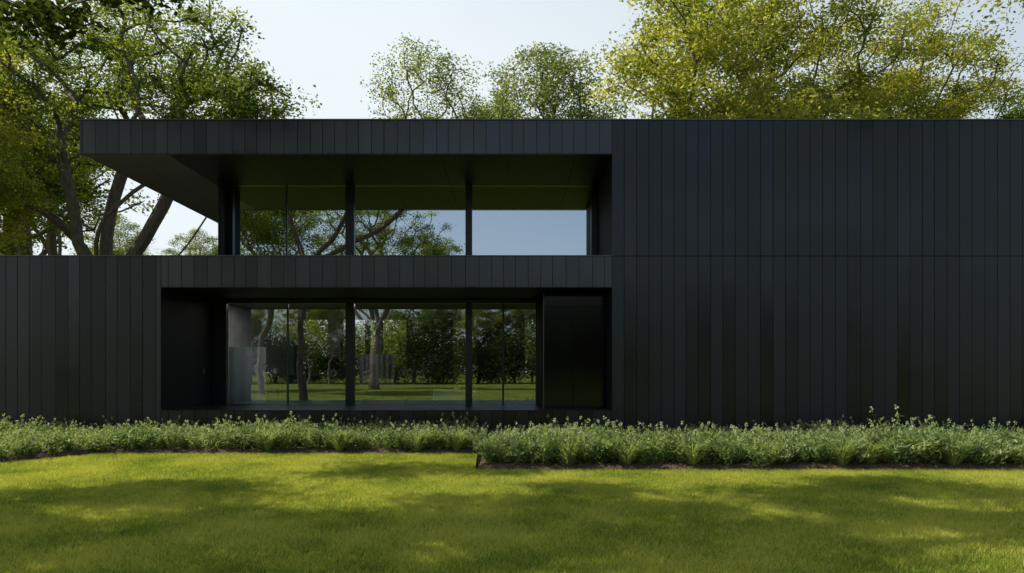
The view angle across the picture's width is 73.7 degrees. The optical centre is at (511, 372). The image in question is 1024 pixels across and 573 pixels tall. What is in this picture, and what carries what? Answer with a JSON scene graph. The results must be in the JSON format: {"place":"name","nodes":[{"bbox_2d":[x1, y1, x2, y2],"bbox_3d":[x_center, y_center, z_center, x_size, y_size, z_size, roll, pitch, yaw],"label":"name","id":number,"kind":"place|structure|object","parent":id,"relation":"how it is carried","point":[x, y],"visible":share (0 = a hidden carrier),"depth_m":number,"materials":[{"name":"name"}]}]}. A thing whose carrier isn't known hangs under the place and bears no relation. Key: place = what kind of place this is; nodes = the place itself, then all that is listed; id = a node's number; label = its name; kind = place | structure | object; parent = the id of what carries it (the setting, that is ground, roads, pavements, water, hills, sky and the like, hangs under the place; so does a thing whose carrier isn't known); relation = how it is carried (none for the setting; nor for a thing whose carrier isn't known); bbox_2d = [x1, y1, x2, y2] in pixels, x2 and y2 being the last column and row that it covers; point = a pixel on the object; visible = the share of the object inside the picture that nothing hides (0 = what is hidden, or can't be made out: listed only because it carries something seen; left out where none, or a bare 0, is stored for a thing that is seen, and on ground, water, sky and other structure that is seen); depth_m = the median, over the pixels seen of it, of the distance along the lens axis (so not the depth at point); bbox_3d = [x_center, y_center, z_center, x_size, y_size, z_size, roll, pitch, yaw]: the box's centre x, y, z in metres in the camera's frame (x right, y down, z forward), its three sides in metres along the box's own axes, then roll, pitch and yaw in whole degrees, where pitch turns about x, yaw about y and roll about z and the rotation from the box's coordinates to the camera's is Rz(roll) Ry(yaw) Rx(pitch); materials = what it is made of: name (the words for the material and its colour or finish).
{"place":"outdoors","nodes":[
{"label":"outdoors","id":0,"kind":"place"},
{"bbox_2d":[228,304,293,402],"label":"interior side wall","id":1,"kind":"structure","parent":0,"point":[249,328],"depth_m":20.66,"materials":[{"name":"grey paint"}]},
{"bbox_2d":[230,304,534,319],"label":"interior ceiling","id":2,"kind":"structure","parent":0,"point":[391,311],"depth_m":19.67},
{"bbox_2d":[0,0,1023,372],"label":"sky","id":3,"kind":"structure","parent":0,"point":[328,45],"materials":[{"name":"white"}]},
{"bbox_2d":[0,373,1023,572],"bbox_3d":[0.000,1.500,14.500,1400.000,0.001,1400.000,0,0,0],"label":"ground","id":4,"kind":"structure","parent":0,"point":[501,539],"depth_m":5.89,"materials":[{"name":"green plant"}]},
{"bbox_2d":[0,49,68,254],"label":"yellow green tree","id":5,"kind":"object","parent":4,"relation":"on","point":[8,201],"visible":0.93,"depth_m":24.60,"materials":[{"name":"green plant"}]},
{"bbox_2d":[0,104,106,254],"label":"green tree","id":6,"kind":"object","parent":4,"relation":"on","point":[41,240],"visible":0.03,"depth_m":39.60,"materials":[{"name":"green plant"}]},
{"bbox_2d":[0,0,164,254],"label":"spreading oak tree","id":7,"kind":"object","parent":4,"relation":"on","point":[84,174],"visible":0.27,"depth_m":30.70,"materials":[{"name":"green plant"}]},
{"bbox_2d":[0,0,197,60],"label":"garden tree","id":8,"kind":"object","parent":4,"relation":"on","point":[41,15],"visible":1,"depth_m":11.15,"materials":[{"name":"green plant"}]},
{"bbox_2d":[0,0,321,254],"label":"spreading oak tree","id":9,"kind":"object","parent":4,"relation":"on","point":[233,98],"visible":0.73,"depth_m":25.77,"materials":[{"name":"green plant"}]},
{"bbox_2d":[0,213,405,329],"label":"distant trees","id":10,"kind":"object","parent":4,"relation":"on","point":[128,244],"visible":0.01,"depth_m":56.49,"materials":[{"name":"green plant"}]},
{"bbox_2d":[0,443,480,466],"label":"mulch bed","id":11,"kind":"object","parent":4,"relation":"on","point":[183,450],"visible":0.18,"depth_m":12.48,"materials":[{"name":"brown soil"}]},
{"bbox_2d":[168,405,609,409],"bbox_3d":[-2.663,0.816,15.710,9.551,0.011,2.360,0,0,0],"label":"sill plate","id":12,"kind":"object","parent":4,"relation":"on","point":[372,407],"visible":0.79,"depth_m":15.61,"materials":[{"name":"black metal"}]},
{"bbox_2d":[541,292,606,407],"bbox_3d":[1.418,-0.485,16.650,1.402,2.608,2.700,0,0,0],"label":"entrance box","id":13,"kind":"object","parent":12,"relation":"on","point":[545,306],"visible":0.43,"depth_m":15.30,"materials":[{"name":"black metal"}]},
{"bbox_2d":[546,294,604,405],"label":"entrance panels","id":14,"kind":"object","parent":13,"relation":"attached to","point":[575,356],"visible":1,"depth_m":15.27,"materials":[{"name":"black metal"}]},
{"bbox_2d":[296,320,534,395],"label":"garden shrubs","id":15,"kind":"object","parent":4,"relation":"on","point":[316,343],"visible":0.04,"depth_m":32.84,"materials":[{"name":"green plant"}]},
{"bbox_2d":[360,32,520,118],"bbox_3d":[-4.043,-7.635,34.408,10.887,18.722,6.886,0,0,-11],"label":"airy birch tree","id":16,"kind":"object","parent":4,"relation":"on","point":[416,69],"visible":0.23,"depth_m":33.69,"materials":[{"name":"green plant"}]},
{"bbox_2d":[450,95,527,118],"bbox_3d":[-1.036,-6.839,38.255,7.484,17.242,10.504,0,0,-19],"label":"round crown tree","id":17,"kind":"object","parent":4,"relation":"on","point":[489,107],"visible":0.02,"depth_m":36.91,"materials":[{"name":"green plant"}]},
{"bbox_2d":[161,121,847,428],"bbox_3d":[1.000,-1.919,19.002,32.000,6.838,8.996,0,0,0],"label":"structure","id":18,"kind":"object","parent":4,"relation":"on","point":[186,335],"visible":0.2,"depth_m":15.47,"materials":[{"name":"black metal"}]},
{"bbox_2d":[0,256,160,429],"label":"wall cladding","id":19,"kind":"structure","parent":18,"relation":"attached to","point":[80,339],"depth_m":14.49,"materials":[{"name":"black wood"}]},
{"bbox_2d":[84,155,217,222],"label":"soffit panels","id":20,"kind":"object","parent":18,"relation":"attached to","point":[171,178],"visible":0.58,"depth_m":16.34,"materials":[{"name":"black wood"}]},
{"bbox_2d":[218,180,226,254],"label":"splayed fin wall","id":21,"kind":"structure","parent":18,"relation":"on","point":[222,217],"depth_m":16.49,"materials":[{"name":"black wood"}]},
{"bbox_2d":[229,347,265,402],"bbox_3d":[-6.711,0.079,17.307,0.943,1.430,0.048,0,0,0],"label":"curtain","id":22,"kind":"object","parent":18,"relation":"hanging from","point":[247,374],"visible":1,"depth_m":17.30,"materials":[{"name":"fabric"}]},
{"bbox_2d":[80,121,611,153],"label":"fascia cladding","id":23,"kind":"structure","parent":18,"relation":"attached to","point":[341,137],"depth_m":14.49,"materials":[{"name":"black wood"}]},
{"bbox_2d":[80,154,611,410],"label":"opening trim","id":24,"kind":"structure","parent":18,"relation":"attached to","point":[371,287],"depth_m":14.48,"materials":[{"name":"black metal"}]},
{"bbox_2d":[298,320,453,388],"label":"wall","id":25,"kind":"structure","parent":18,"relation":"on","point":[429,343],"depth_m":23.25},
{"bbox_2d":[228,396,534,404],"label":"interior floor","id":26,"kind":"structure","parent":18,"relation":"on","point":[411,401],"depth_m":17.99,"materials":[{"name":"grey concrete"}]},
{"bbox_2d":[262,376,283,403],"bbox_3d":[-6.127,0.452,17.500,0.440,0.700,0.400,0,0,0],"label":"chair","id":27,"kind":"object","parent":26,"relation":"on","point":[275,379],"visible":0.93,"depth_m":17.67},
{"bbox_2d":[360,387,409,402],"bbox_3d":[-3.266,0.602,17.600,1.200,0.400,0.400,0,0,0],"label":"bench","id":28,"kind":"object","parent":26,"relation":"on","point":[364,393],"visible":0.99,"depth_m":17.42,"materials":[{"name":"black wood"}]},
{"bbox_2d":[433,389,464,403],"bbox_3d":[-1.574,0.622,17.500,0.840,0.360,0.600,0,0,0],"label":"sofa","id":29,"kind":"object","parent":26,"relation":"on","point":[448,395],"visible":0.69,"depth_m":17.20,"materials":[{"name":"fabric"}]},
{"bbox_2d":[504,385,534,402],"bbox_3d":[0.187,0.572,17.800,0.800,0.460,0.500,0,0,0],"label":"side table","id":30,"kind":"object","parent":26,"relation":"on","point":[532,386],"visible":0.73,"depth_m":17.55,"materials":[{"name":"black wood"}]},
{"bbox_2d":[161,411,611,437],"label":"sill cladding","id":31,"kind":"structure","parent":18,"relation":"attached to","point":[492,419],"depth_m":14.49,"materials":[{"name":"black metal"}]},
{"bbox_2d":[161,256,611,286],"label":"band cladding","id":32,"kind":"structure","parent":18,"relation":"attached to","point":[400,271],"depth_m":14.49,"materials":[{"name":"black wood"}]},
{"bbox_2d":[170,153,609,185],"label":"recess soffit panels","id":33,"kind":"object","parent":18,"relation":"attached to","point":[406,169],"visible":1,"depth_m":15.62,"materials":[{"name":"black wood"}]},
{"bbox_2d":[212,184,596,404],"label":"window frames","id":34,"kind":"structure","parent":18,"relation":"attached to","point":[220,352],"depth_m":16.93,"materials":[{"name":"black metal"}]},
{"bbox_2d":[234,186,285,254],"bbox_3d":[-6.277,-3.605,17.000,1.301,2.125,0.001,0,0,0],"label":"pane","id":35,"kind":"object","parent":34,"relation":"attached to","point":[259,220],"visible":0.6,"depth_m":17.00,"materials":[{"name":"glass"}]},
{"bbox_2d":[287,303,287,404],"bbox_3d":[-5.581,-0.447,16.969,0.020,2.521,0.008,0,0,0],"label":"glazing bead","id":36,"kind":"object","parent":34,"relation":"attached to","point":[287,353],"visible":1,"depth_m":16.96,"materials":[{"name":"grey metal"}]},
{"bbox_2d":[287,186,344,254],"bbox_3d":[-4.863,-3.605,17.000,1.464,2.125,0.001,0,0,0],"label":"pane","id":37,"kind":"object","parent":34,"relation":"attached to","point":[315,220],"visible":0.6,"depth_m":17.00,"materials":[{"name":"glass"}]},
{"bbox_2d":[355,186,464,254],"bbox_3d":[-2.537,-3.605,17.000,2.765,2.125,0.001,0,0,0],"label":"pane","id":38,"kind":"object","parent":34,"relation":"attached to","point":[409,220],"visible":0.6,"depth_m":17.00,"materials":[{"name":"glass"}]},
{"bbox_2d":[472,186,590,254],"bbox_3d":[0.488,-3.605,17.000,2.960,2.125,0.001,0,0,0],"label":"pane","id":39,"kind":"object","parent":34,"relation":"attached to","point":[531,220],"visible":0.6,"depth_m":17.00,"materials":[{"name":"glass"}]},
{"bbox_2d":[328,309,524,400],"bbox_3d":[-2.447,-0.485,20.361,5.952,2.576,0.683,0,0,-21],"label":"interior partition","id":40,"kind":"object","parent":18,"relation":"attached to","point":[488,343],"visible":0.69,"depth_m":21.10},
{"bbox_2d":[358,354,394,384],"bbox_3d":[-3.697,-0.061,18.605,1.004,0.850,0.069,0,0,0],"label":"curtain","id":41,"kind":"object","parent":40,"relation":"hanging from","point":[376,369],"visible":1,"depth_m":18.60,"materials":[{"name":"grey fabric"}]},
{"bbox_2d":[0,119,1023,255],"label":"coping","id":42,"kind":"object","parent":18,"relation":"on","point":[491,120],"visible":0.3,"depth_m":14.48,"materials":[{"name":"grey metal"}]},
{"bbox_2d":[612,256,1023,434],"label":"wall cladding","id":43,"kind":"structure","parent":18,"relation":"attached to","point":[728,341],"depth_m":14.49,"materials":[{"name":"black wood"}]},
{"bbox_2d":[612,121,1023,255],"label":"wall cladding","id":44,"kind":"structure","parent":18,"relation":"attached to","point":[779,188],"depth_m":14.49,"materials":[{"name":"black wood"}]},
{"bbox_2d":[0,404,1023,466],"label":"perennial border","id":45,"kind":"object","parent":4,"relation":"on","point":[841,443],"visible":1,"depth_m":11.04,"materials":[{"name":"green plant"}]},
{"bbox_2d":[470,39,636,118],"bbox_3d":[1.591,-7.534,35.418,11.380,18.679,8.108,0,0,0],"label":"round crown tree","id":46,"kind":"object","parent":4,"relation":"on","point":[548,82],"visible":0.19,"depth_m":33.90,"materials":[{"name":"green plant"}]},
{"bbox_2d":[476,456,1023,470],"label":"mulch bed","id":47,"kind":"object","parent":4,"relation":"on","point":[608,465],"visible":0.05,"depth_m":10.46,"materials":[{"name":"brown soil"}]},
{"bbox_2d":[580,0,943,118],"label":"yellow green tree","id":48,"kind":"object","parent":4,"relation":"on","point":[702,44],"visible":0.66,"depth_m":25.89,"materials":[{"name":"green plant"}]},
{"bbox_2d":[784,0,1023,118],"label":"yellow green tree","id":49,"kind":"object","parent":4,"relation":"on","point":[952,106],"visible":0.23,"depth_m":29.24,"materials":[{"name":"green plant"}]},
{"bbox_2d":[943,0,1023,39],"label":"corner tree","id":50,"kind":"object","parent":4,"relation":"on","point":[997,5],"visible":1,"depth_m":11.96,"materials":[{"name":"green plant"}]},
{"bbox_2d":[988,89,1023,118],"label":"green tree","id":51,"kind":"object","parent":4,"relation":"on","point":[1017,113],"visible":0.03,"depth_m":25.11,"materials":[{"name":"green plant"}]},
{"bbox_2d":[543,292,543,407],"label":"entrance trim","id":52,"kind":"structure","parent":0,"point":[543,349],"depth_m":15.28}
]}

